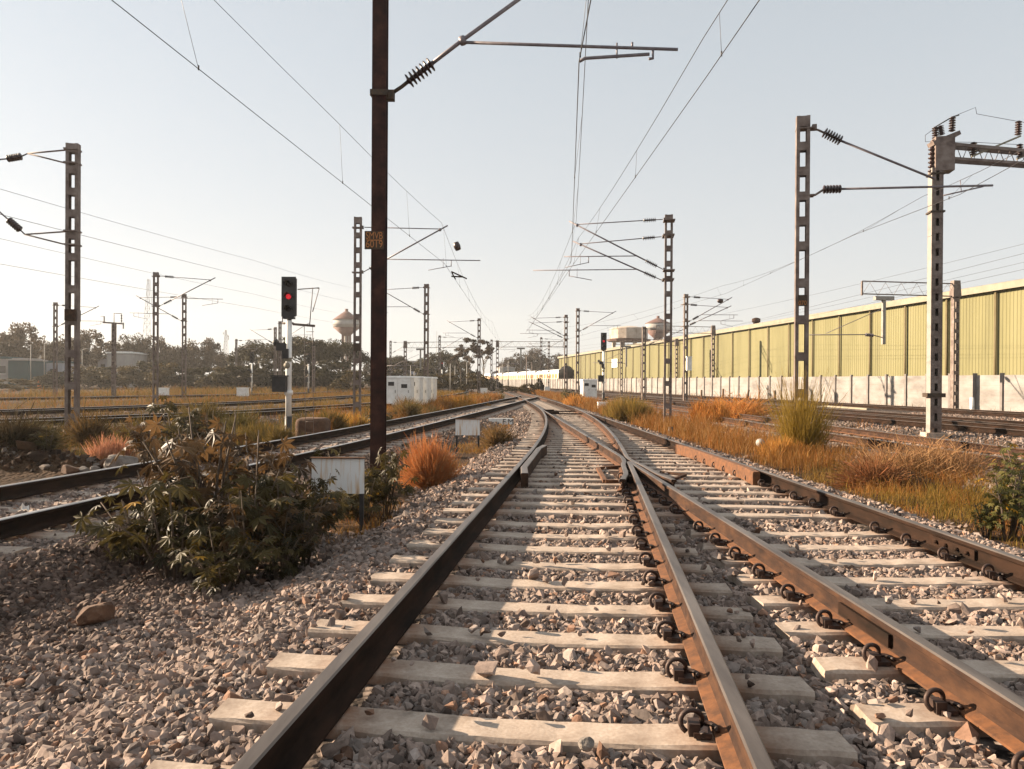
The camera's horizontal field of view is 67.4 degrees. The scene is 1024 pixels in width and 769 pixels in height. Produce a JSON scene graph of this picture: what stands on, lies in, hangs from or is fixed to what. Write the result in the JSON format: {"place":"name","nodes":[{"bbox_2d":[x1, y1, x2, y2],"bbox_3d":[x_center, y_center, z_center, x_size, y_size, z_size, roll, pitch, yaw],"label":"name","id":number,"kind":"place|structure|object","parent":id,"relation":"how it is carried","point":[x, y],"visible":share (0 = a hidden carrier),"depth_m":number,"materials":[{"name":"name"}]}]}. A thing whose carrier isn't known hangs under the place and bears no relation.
{"place":"outdoors","nodes":[
{"label":"outdoors","id":0,"kind":"place"},
{"bbox_2d":[0,389,464,418],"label":"dry grass","id":1,"kind":"structure","parent":0,"point":[366,399],"depth_m":44.31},
{"bbox_2d":[1,390,504,462],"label":"dry grass","id":2,"kind":"structure","parent":0,"point":[440,405],"depth_m":32.57,"materials":[{"name":"plant"}]},
{"bbox_2d":[207,416,514,542],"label":"dry grass","id":3,"kind":"structure","parent":0,"point":[475,448],"depth_m":9.78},
{"bbox_2d":[0,382,1023,768],"bbox_3d":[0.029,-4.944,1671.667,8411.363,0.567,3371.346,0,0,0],"label":"ground","id":4,"kind":"structure","parent":0,"point":[20,472],"depth_m":12.08,"materials":[{"name":"soil"}]},
{"bbox_2d":[0,334,36,358],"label":"broadleaf tree","id":5,"kind":"object","parent":4,"relation":"on","point":[8,350],"visible":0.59,"depth_m":135.51,"materials":[{"name":"green plant"}]},
{"bbox_2d":[0,378,52,390],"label":"wild shrub","id":6,"kind":"object","parent":4,"relation":"on","point":[22,382],"visible":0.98,"depth_m":100.31,"materials":[{"name":"green plant"}]},
{"bbox_2d":[6,358,47,388],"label":"building","id":7,"kind":"structure","parent":4,"relation":"on","point":[18,368],"depth_m":120.14,"materials":[{"name":"grey paint"}]},
{"bbox_2d":[0,322,55,356],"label":"broadleaf tree","id":8,"kind":"object","parent":4,"relation":"on","point":[19,331],"visible":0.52,"depth_m":140.71,"materials":[{"name":"green plant"}]},
{"bbox_2d":[0,400,67,450],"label":"wild scrub","id":9,"kind":"object","parent":4,"relation":"on","point":[9,433],"visible":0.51,"depth_m":13.70,"materials":[{"name":"green plant"}]},
{"bbox_2d":[0,143,81,441],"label":"catenary mast","id":10,"kind":"object","parent":4,"relation":"on","point":[72,316],"visible":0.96,"depth_m":20.51,"materials":[{"name":"metal"}]},
{"bbox_2d":[27,427,62,451],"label":"castor plant","id":11,"kind":"object","parent":4,"relation":"on","point":[43,443],"visible":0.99,"depth_m":13.56,"materials":[{"name":"green plant"}]},
{"bbox_2d":[0,440,100,471],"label":"earth rubble","id":12,"kind":"object","parent":4,"relation":"on","point":[38,456],"visible":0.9,"depth_m":13.18,"materials":[{"name":"stone"}]},
{"bbox_2d":[38,334,94,366],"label":"broadleaf tree","id":13,"kind":"object","parent":4,"relation":"on","point":[61,346],"visible":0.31,"depth_m":146.44,"materials":[{"name":"green plant"}]},
{"bbox_2d":[52,302,98,394],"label":"catenary mast","id":14,"kind":"object","parent":4,"relation":"on","point":[56,338],"visible":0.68,"depth_m":64.24,"materials":[{"name":"metal"}]},
{"bbox_2d":[52,366,110,388],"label":"wild shrub","id":15,"kind":"object","parent":4,"relation":"on","point":[86,374],"visible":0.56,"depth_m":117.97,"materials":[{"name":"green plant"}]},
{"bbox_2d":[59,329,118,385],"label":"broadleaf tree","id":16,"kind":"object","parent":4,"relation":"on","point":[86,338],"visible":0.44,"depth_m":149.77,"materials":[{"name":"green plant"}]},
{"bbox_2d":[57,401,123,445],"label":"wild scrub","id":17,"kind":"object","parent":4,"relation":"on","point":[85,429],"visible":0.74,"depth_m":19.82,"materials":[{"name":"green plant"}]},
{"bbox_2d":[80,432,137,459],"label":"dry bush","id":18,"kind":"object","parent":4,"relation":"on","point":[105,450],"visible":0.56,"depth_m":15.89,"materials":[{"name":"orange plant"}]},
{"bbox_2d":[103,313,123,395],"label":"switch mast","id":19,"kind":"object","parent":4,"relation":"on","point":[113,351],"visible":0.99,"depth_m":61.89,"materials":[{"name":"metal"}]},
{"bbox_2d":[86,365,155,388],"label":"wild shrub","id":20,"kind":"object","parent":4,"relation":"on","point":[124,381],"visible":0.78,"depth_m":117.41,"materials":[{"name":"green plant"}]},
{"bbox_2d":[105,351,146,386],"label":"building","id":21,"kind":"structure","parent":4,"relation":"on","point":[125,359],"depth_m":150.17,"materials":[{"name":"grey paint"}]},
{"bbox_2d":[71,470,183,565],"bbox_3d":[-3.353,1.236,6.859,1.031,0.901,0.819,0,0,11],"label":"castor plant","id":22,"kind":"object","parent":4,"relation":"on","point":[120,553],"visible":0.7,"depth_m":6.70,"materials":[{"name":"green plant"}]},
{"bbox_2d":[109,333,152,361],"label":"broadleaf tree","id":23,"kind":"object","parent":4,"relation":"on","point":[139,345],"visible":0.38,"depth_m":158.75,"materials":[{"name":"green plant"}]},
{"bbox_2d":[112,413,162,460],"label":"castor plant","id":24,"kind":"object","parent":4,"relation":"on","point":[137,435],"visible":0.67,"depth_m":14.65,"materials":[{"name":"green plant"}]},
{"bbox_2d":[135,294,187,400],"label":"catenary mast","id":25,"kind":"object","parent":4,"relation":"on","point":[185,326],"visible":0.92,"depth_m":57.39,"materials":[{"name":"metal"}]},
{"bbox_2d":[143,363,187,389],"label":"wild shrub","id":26,"kind":"object","parent":4,"relation":"on","point":[164,373],"visible":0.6,"depth_m":110.17,"materials":[{"name":"green plant"}]},
{"bbox_2d":[129,430,213,517],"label":"castor plant","id":27,"kind":"object","parent":4,"relation":"on","point":[153,451],"visible":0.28,"depth_m":8.02,"materials":[{"name":"green plant"}]},
{"bbox_2d":[152,345,197,373],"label":"broadleaf tree","id":28,"kind":"object","parent":4,"relation":"on","point":[176,358],"visible":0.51,"depth_m":158.29,"materials":[{"name":"green plant"}]},
{"bbox_2d":[86,464,265,581],"bbox_3d":[-2.804,1.205,6.530,1.353,1.084,0.915,0,0,6],"label":"castor plant","id":29,"kind":"object","parent":4,"relation":"on","point":[181,490],"visible":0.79,"depth_m":6.42,"materials":[{"name":"green plant"}]},
{"bbox_2d":[144,395,209,455],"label":"castor plant","id":30,"kind":"object","parent":4,"relation":"on","point":[178,423],"visible":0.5,"depth_m":14.39,"materials":[{"name":"green plant"}]},
{"bbox_2d":[0,390,358,400],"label":"railway track","id":31,"kind":"structure","parent":4,"relation":"on","point":[52,398],"depth_m":56.95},
{"bbox_2d":[109,407,256,557],"bbox_3d":[-2.998,0.991,7.205,1.287,1.551,1.099,0,0,19],"label":"castor plant","id":32,"kind":"object","parent":4,"relation":"on","point":[179,466],"visible":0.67,"depth_m":7.11,"materials":[{"name":"green plant"}]},
{"bbox_2d":[152,272,215,403],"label":"catenary mast","id":33,"kind":"object","parent":4,"relation":"on","point":[156,367],"visible":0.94,"depth_m":45.79,"materials":[{"name":"metal"}]},
{"bbox_2d":[0,388,369,409],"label":"railway track","id":34,"kind":"structure","parent":4,"relation":"on","point":[252,397],"depth_m":52.57,"materials":[{"name":"metal"}]},
{"bbox_2d":[0,385,369,396],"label":"dry grass","id":35,"kind":"structure","parent":4,"relation":"on","point":[172,391],"depth_m":74.93,"materials":[{"name":"plant"}]},
{"bbox_2d":[161,366,211,389],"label":"wild shrub","id":36,"kind":"object","parent":4,"relation":"on","point":[198,373],"visible":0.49,"depth_m":110.03,"materials":[{"name":"green plant"}]},
{"bbox_2d":[160,390,238,429],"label":"wild scrub","id":37,"kind":"object","parent":4,"relation":"on","point":[209,413],"visible":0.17,"depth_m":25.87,"materials":[{"name":"green plant"}]},
{"bbox_2d":[0,387,443,415],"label":"railway track","id":38,"kind":"structure","parent":4,"relation":"on","point":[129,408],"depth_m":37.08,"materials":[{"name":"metal"}]},
{"bbox_2d":[164,514,281,595],"bbox_3d":[-2.305,1.397,6.079,0.638,0.640,0.944,1,0,45],"label":"castor plant","id":39,"kind":"object","parent":4,"relation":"on","point":[211,578],"visible":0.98,"depth_m":6.04,"materials":[{"name":"green plant"}]},
{"bbox_2d":[193,411,256,497],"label":"castor plant","id":40,"kind":"object","parent":4,"relation":"on","point":[212,457],"visible":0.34,"depth_m":8.55,"materials":[{"name":"green plant"}]},
{"bbox_2d":[207,402,262,432],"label":"wild scrub","id":41,"kind":"object","parent":4,"relation":"on","point":[239,419],"visible":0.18,"depth_m":21.84,"materials":[{"name":"green plant"}]},
{"bbox_2d":[0,390,474,427],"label":"railway track","id":42,"kind":"structure","parent":4,"relation":"on","point":[279,411],"depth_m":29.29,"materials":[{"name":"metal"}]},
{"bbox_2d":[157,463,320,572],"bbox_3d":[-2.455,1.230,6.881,1.406,1.032,0.950,0,0,11],"label":"castor plant","id":43,"kind":"object","parent":4,"relation":"on","point":[263,492],"visible":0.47,"depth_m":6.77,"materials":[{"name":"green plant"}]},
{"bbox_2d":[208,364,269,388],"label":"wild shrub","id":44,"kind":"object","parent":4,"relation":"on","point":[225,379],"visible":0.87,"depth_m":103.21,"materials":[{"name":"green plant"}]},
{"bbox_2d":[200,480,279,583],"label":"castor plant","id":45,"kind":"object","parent":4,"relation":"on","point":[232,508],"visible":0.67,"depth_m":6.46,"materials":[{"name":"green plant"}]},
{"bbox_2d":[225,416,276,445],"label":"dry bush","id":46,"kind":"object","parent":4,"relation":"on","point":[251,432],"visible":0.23,"depth_m":20.19,"materials":[{"name":"green plant"}]},
{"bbox_2d":[225,340,295,387],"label":"rain tree","id":47,"kind":"object","parent":4,"relation":"on","point":[243,355],"visible":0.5,"depth_m":125.81,"materials":[{"name":"green plant"}]},
{"bbox_2d":[0,396,537,554],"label":"railway track","id":48,"kind":"structure","parent":4,"relation":"on","point":[23,525],"depth_m":10.59,"materials":[{"name":"metal"}]},
{"bbox_2d":[239,359,298,388],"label":"wild shrub","id":49,"kind":"object","parent":4,"relation":"on","point":[263,371],"visible":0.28,"depth_m":108.71,"materials":[{"name":"green plant"}]},
{"bbox_2d":[226,430,317,537],"bbox_3d":[-2.541,1.104,7.934,0.916,1.293,1.072,0,0,-40],"label":"castor plant","id":50,"kind":"object","parent":4,"relation":"on","point":[270,466],"visible":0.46,"depth_m":7.82,"materials":[{"name":"green plant"}]},
{"bbox_2d":[234,510,319,580],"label":"castor plant","id":51,"kind":"object","parent":4,"relation":"on","point":[272,566],"visible":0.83,"depth_m":6.54,"materials":[{"name":"green plant"}]},
{"bbox_2d":[217,461,357,564],"bbox_3d":[-2.111,1.228,7.226,1.289,1.032,0.871,0,0,13],"label":"castor plant","id":52,"kind":"object","parent":4,"relation":"on","point":[283,484],"visible":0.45,"depth_m":7.15,"materials":[{"name":"green plant"}]},
{"bbox_2d":[270,277,319,434],"bbox_3d":[-5.725,-0.626,20.288,1.211,4.430,0.520,0,0,0],"label":"railway signal","id":53,"kind":"object","parent":4,"relation":"on","point":[281,383],"visible":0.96,"depth_m":20.25,"materials":[{"name":"white paint"}]},
{"bbox_2d":[258,490,342,566],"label":"castor plant","id":54,"kind":"object","parent":4,"relation":"on","point":[290,526],"visible":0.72,"depth_m":6.88,"materials":[{"name":"green plant"}]},
{"bbox_2d":[256,335,345,387],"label":"rain tree","id":55,"kind":"object","parent":4,"relation":"on","point":[298,348],"visible":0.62,"depth_m":121.17,"materials":[{"name":"green plant"}]},
{"bbox_2d":[295,417,330,436],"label":"stone block","id":56,"kind":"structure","parent":4,"relation":"on","point":[322,424],"depth_m":22.86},
{"bbox_2d":[281,469,348,541],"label":"castor plant","id":57,"kind":"object","parent":4,"relation":"on","point":[323,485],"visible":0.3,"depth_m":7.93,"materials":[{"name":"green plant"}]},
{"bbox_2d":[292,358,366,389],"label":"wild shrub","id":58,"kind":"object","parent":4,"relation":"on","point":[325,376],"visible":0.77,"depth_m":108.30,"materials":[{"name":"green plant"}]},
{"bbox_2d":[310,457,365,533],"bbox_3d":[-1.929,1.359,8.516,0.598,1.108,0.084,0,0,-2],"label":"sign board","id":59,"kind":"object","parent":4,"relation":"on","point":[350,479],"visible":0.7,"depth_m":8.50,"materials":[{"name":"white metal"}]},
{"bbox_2d":[311,338,370,372],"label":"rain tree","id":60,"kind":"object","parent":4,"relation":"on","point":[339,346],"visible":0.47,"depth_m":128.95,"materials":[{"name":"green plant"}]},
{"bbox_2d":[332,309,358,385],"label":"water tower","id":61,"kind":"structure","parent":4,"relation":"on","point":[342,328],"depth_m":247.41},
{"bbox_2d":[330,369,369,390],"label":"wild shrub","id":62,"kind":"object","parent":4,"relation":"on","point":[339,383],"visible":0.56,"depth_m":100.25,"materials":[{"name":"green plant"}]},
{"bbox_2d":[342,477,391,523],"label":"castor plant","id":63,"kind":"object","parent":4,"relation":"on","point":[375,507],"visible":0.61,"depth_m":9.12,"materials":[{"name":"green plant"}]},
{"bbox_2d":[364,443,418,518],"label":"castor plant","id":64,"kind":"object","parent":4,"relation":"on","point":[387,470],"visible":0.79,"depth_m":9.55,"materials":[{"name":"green plant"}]},
{"bbox_2d":[387,376,414,407],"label":"relay cabinet","id":65,"kind":"object","parent":4,"relation":"on","point":[400,386],"visible":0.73,"depth_m":43.09,"materials":[{"name":"metal"}]},
{"bbox_2d":[387,284,429,376],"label":"catenary mast","id":66,"kind":"object","parent":4,"relation":"on","point":[425,286],"visible":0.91,"depth_m":50.59,"materials":[{"name":"metal"}]},
{"bbox_2d":[352,217,479,416],"bbox_3d":[-3.768,-2.467,30.273,5.010,8.134,0.289,0,0,-5],"label":"catenary mast","id":67,"kind":"object","parent":4,"relation":"on","point":[357,346],"visible":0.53,"depth_m":29.99,"materials":[{"name":"metal"}]},
{"bbox_2d":[112,0,505,350],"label":"overhead wire","id":68,"kind":"object","parent":67,"relation":"hanging from","point":[457,246],"visible":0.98,"depth_m":16.40,"materials":[{"name":"grey"}]},
{"bbox_2d":[392,430,468,489],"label":"dry bush","id":69,"kind":"object","parent":4,"relation":"on","point":[432,465],"visible":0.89,"depth_m":12.11,"materials":[{"name":"orange plant"}]},
{"bbox_2d":[413,349,460,373],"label":"rain tree","id":70,"kind":"object","parent":4,"relation":"on","point":[445,358],"visible":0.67,"depth_m":168.30,"materials":[{"name":"green plant"}]},
{"bbox_2d":[455,419,479,451],"bbox_3d":[-1.064,1.348,18.416,0.603,1.051,0.084,0,0,-2],"label":"sign board","id":71,"kind":"object","parent":4,"relation":"on","point":[467,426],"visible":0.82,"depth_m":18.40,"materials":[{"name":"white paint"}]},
{"bbox_2d":[472,421,527,448],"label":"dry bush","id":72,"kind":"object","parent":4,"relation":"on","point":[494,435],"visible":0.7,"depth_m":19.37,"materials":[{"name":"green plant"}]},
{"bbox_2d":[0,524,1023,768],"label":"ballast stones","id":73,"kind":"object","parent":4,"relation":"on","point":[146,690],"visible":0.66,"depth_m":4.25,"materials":[{"name":"gravel"}]},
{"bbox_2d":[76,602,114,625],"bbox_3d":[-2.839,1.585,5.235,0.226,0.185,0.203,0,0,-13],"label":"boulder","id":74,"kind":"object","parent":73,"relation":"on","point":[96,613],"visible":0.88,"depth_m":5.18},
{"bbox_2d":[0,446,1023,553],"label":"ballast stones","id":75,"kind":"object","parent":4,"relation":"on","point":[432,503],"visible":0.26,"depth_m":9.31,"materials":[{"name":"gravel"}]},
{"bbox_2d":[0,407,1023,457],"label":"ballast stones","id":76,"kind":"object","parent":4,"relation":"on","point":[525,415],"visible":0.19,"depth_m":24.66,"materials":[{"name":"gravel"}]},
{"bbox_2d":[365,0,677,502],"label":"catenary mast","id":77,"kind":"object","parent":4,"relation":"on","point":[382,95],"visible":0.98,"depth_m":10.70,"materials":[{"name":"brown"}]},
{"bbox_2d":[529,0,590,328],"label":"overhead wire","id":78,"kind":"object","parent":77,"relation":"hanging from","point":[576,128],"visible":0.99,"depth_m":14.98,"materials":[{"name":"grey"}]},
{"bbox_2d":[506,351,542,371],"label":"broadleaf tree","id":79,"kind":"object","parent":4,"relation":"on","point":[534,366],"visible":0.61,"depth_m":252.92,"materials":[{"name":"green plant"}]},
{"bbox_2d":[497,390,567,409],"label":"railway track","id":80,"kind":"structure","parent":4,"relation":"on","point":[541,402],"depth_m":51.81,"materials":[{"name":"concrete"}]},
{"bbox_2d":[145,399,1023,768],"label":"railway turnout","id":81,"kind":"object","parent":4,"relation":"on","point":[977,697],"visible":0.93,"depth_m":4.48,"materials":[{"name":"concrete"}]},
{"bbox_2d":[533,214,674,420],"bbox_3d":[3.497,-2.436,29.968,5.510,8.177,1.110,0,0,8],"label":"catenary mast","id":82,"kind":"object","parent":4,"relation":"on","point":[670,234],"visible":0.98,"depth_m":29.40,"materials":[{"name":"metal"}]},
{"bbox_2d":[526,0,759,331],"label":"overhead wire","id":83,"kind":"object","parent":82,"relation":"hanging from","point":[669,128],"visible":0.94,"depth_m":13.48,"materials":[{"name":"grey"}]},
{"bbox_2d":[595,391,661,421],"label":"dry bush","id":84,"kind":"object","parent":4,"relation":"on","point":[619,411],"visible":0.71,"depth_m":32.38,"materials":[{"name":"green plant"}]},
{"bbox_2d":[607,326,650,346],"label":"water tank","id":85,"kind":"object","parent":4,"relation":"on","point":[634,334],"visible":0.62,"depth_m":234.96,"materials":[{"name":"concrete"}]},
{"bbox_2d":[680,294,732,400],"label":"catenary mast","id":86,"kind":"object","parent":4,"relation":"on","point":[686,320],"visible":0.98,"depth_m":55.46,"materials":[{"name":"metal"}]},
{"bbox_2d":[515,149,1023,351],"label":"overhead wire","id":87,"kind":"object","parent":86,"relation":"hanging from","point":[719,300],"visible":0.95,"depth_m":25.07,"materials":[{"name":"grey"}]},
{"bbox_2d":[684,394,734,421],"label":"dry bush","id":88,"kind":"object","parent":4,"relation":"on","point":[717,411],"visible":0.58,"depth_m":28.78,"materials":[{"name":"orange plant"}]},
{"bbox_2d":[693,386,788,418],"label":"dry grass clump","id":89,"kind":"object","parent":4,"relation":"on","point":[737,407],"visible":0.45,"depth_m":32.41,"materials":[{"name":"orange plant"}]},
{"bbox_2d":[481,386,1023,436],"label":"railway track","id":90,"kind":"structure","parent":4,"relation":"on","point":[1010,430],"depth_m":26.80,"materials":[{"name":"metal"}]},
{"bbox_2d":[489,373,1023,411],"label":"boundary wall","id":91,"kind":"structure","parent":4,"relation":"on","point":[974,385],"depth_m":55.10,"materials":[{"name":"concrete"}]},
{"bbox_2d":[505,388,1023,470],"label":"railway track","id":92,"kind":"structure","parent":4,"relation":"on","point":[855,432],"depth_m":19.01,"materials":[{"name":"metal"}]},
{"bbox_2d":[550,388,1023,417],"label":"railway track","id":93,"kind":"structure","parent":4,"relation":"on","point":[966,411],"depth_m":43.54,"materials":[{"name":"metal"}]},
{"bbox_2d":[552,391,1023,425],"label":"railway track","id":94,"kind":"structure","parent":4,"relation":"on","point":[989,421],"depth_m":32.01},
{"bbox_2d":[557,279,1023,405],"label":"warehouse shed","id":95,"kind":"structure","parent":4,"relation":"on","point":[991,329],"depth_m":66.14,"materials":[{"name":"yellow metal"}]},
{"bbox_2d":[557,395,1023,548],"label":"dry grass","id":96,"kind":"structure","parent":4,"relation":"on","point":[718,441],"depth_m":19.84,"materials":[{"name":"plant"}]},
{"bbox_2d":[756,433,824,462],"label":"dry bush","id":97,"kind":"object","parent":4,"relation":"on","point":[778,443],"visible":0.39,"depth_m":16.82,"materials":[{"name":"orange plant"}]},
{"bbox_2d":[752,363,857,452],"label":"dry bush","id":98,"kind":"object","parent":4,"relation":"on","point":[799,425],"visible":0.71,"depth_m":17.42,"materials":[{"name":"green plant"}]},
{"bbox_2d":[821,446,931,492],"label":"dry bush","id":99,"kind":"object","parent":4,"relation":"on","point":[865,471],"visible":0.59,"depth_m":12.47,"materials":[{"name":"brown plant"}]},
{"bbox_2d":[809,280,961,408],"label":"portal mast","id":100,"kind":"object","parent":4,"relation":"on","point":[955,294],"visible":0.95,"depth_m":44.34,"materials":[{"name":"metal"}]},
{"bbox_2d":[793,115,992,411],"bbox_3d":[8.922,-2.262,17.920,4.628,7.977,0.335,0,0,2],"label":"catenary mast","id":101,"kind":"object","parent":4,"relation":"on","point":[803,125],"visible":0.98,"depth_m":17.91,"materials":[{"name":"metal"}]},
{"bbox_2d":[830,428,1009,484],"bbox_3d":[7.389,1.482,13.565,3.098,1.528,2.809,0,0,0],"label":"dry grass clump","id":102,"kind":"object","parent":4,"relation":"on","point":[932,458],"visible":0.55,"depth_m":13.33,"materials":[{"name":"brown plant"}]},
{"bbox_2d":[920,107,1023,438],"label":"switch mast","id":103,"kind":"object","parent":4,"relation":"on","point":[942,158],"visible":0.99,"depth_m":22.53,"materials":[{"name":"silver metal"}]},
{"bbox_2d":[963,495,1006,538],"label":"castor plant","id":104,"kind":"object","parent":4,"relation":"on","point":[985,520],"visible":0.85,"depth_m":8.44,"materials":[{"name":"green plant"}]},
{"bbox_2d":[972,460,1023,540],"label":"castor plant","id":105,"kind":"object","parent":4,"relation":"on","point":[1012,507],"visible":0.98,"depth_m":8.29,"materials":[{"name":"green plant"}]},
{"bbox_2d":[985,441,1023,525],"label":"castor plant","id":106,"kind":"object","parent":4,"relation":"on","point":[1008,470],"visible":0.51,"depth_m":9.16,"materials":[{"name":"green plant"}]},
{"bbox_2d":[0,0,1023,376],"label":"sky","id":107,"kind":"structure","parent":0,"point":[484,143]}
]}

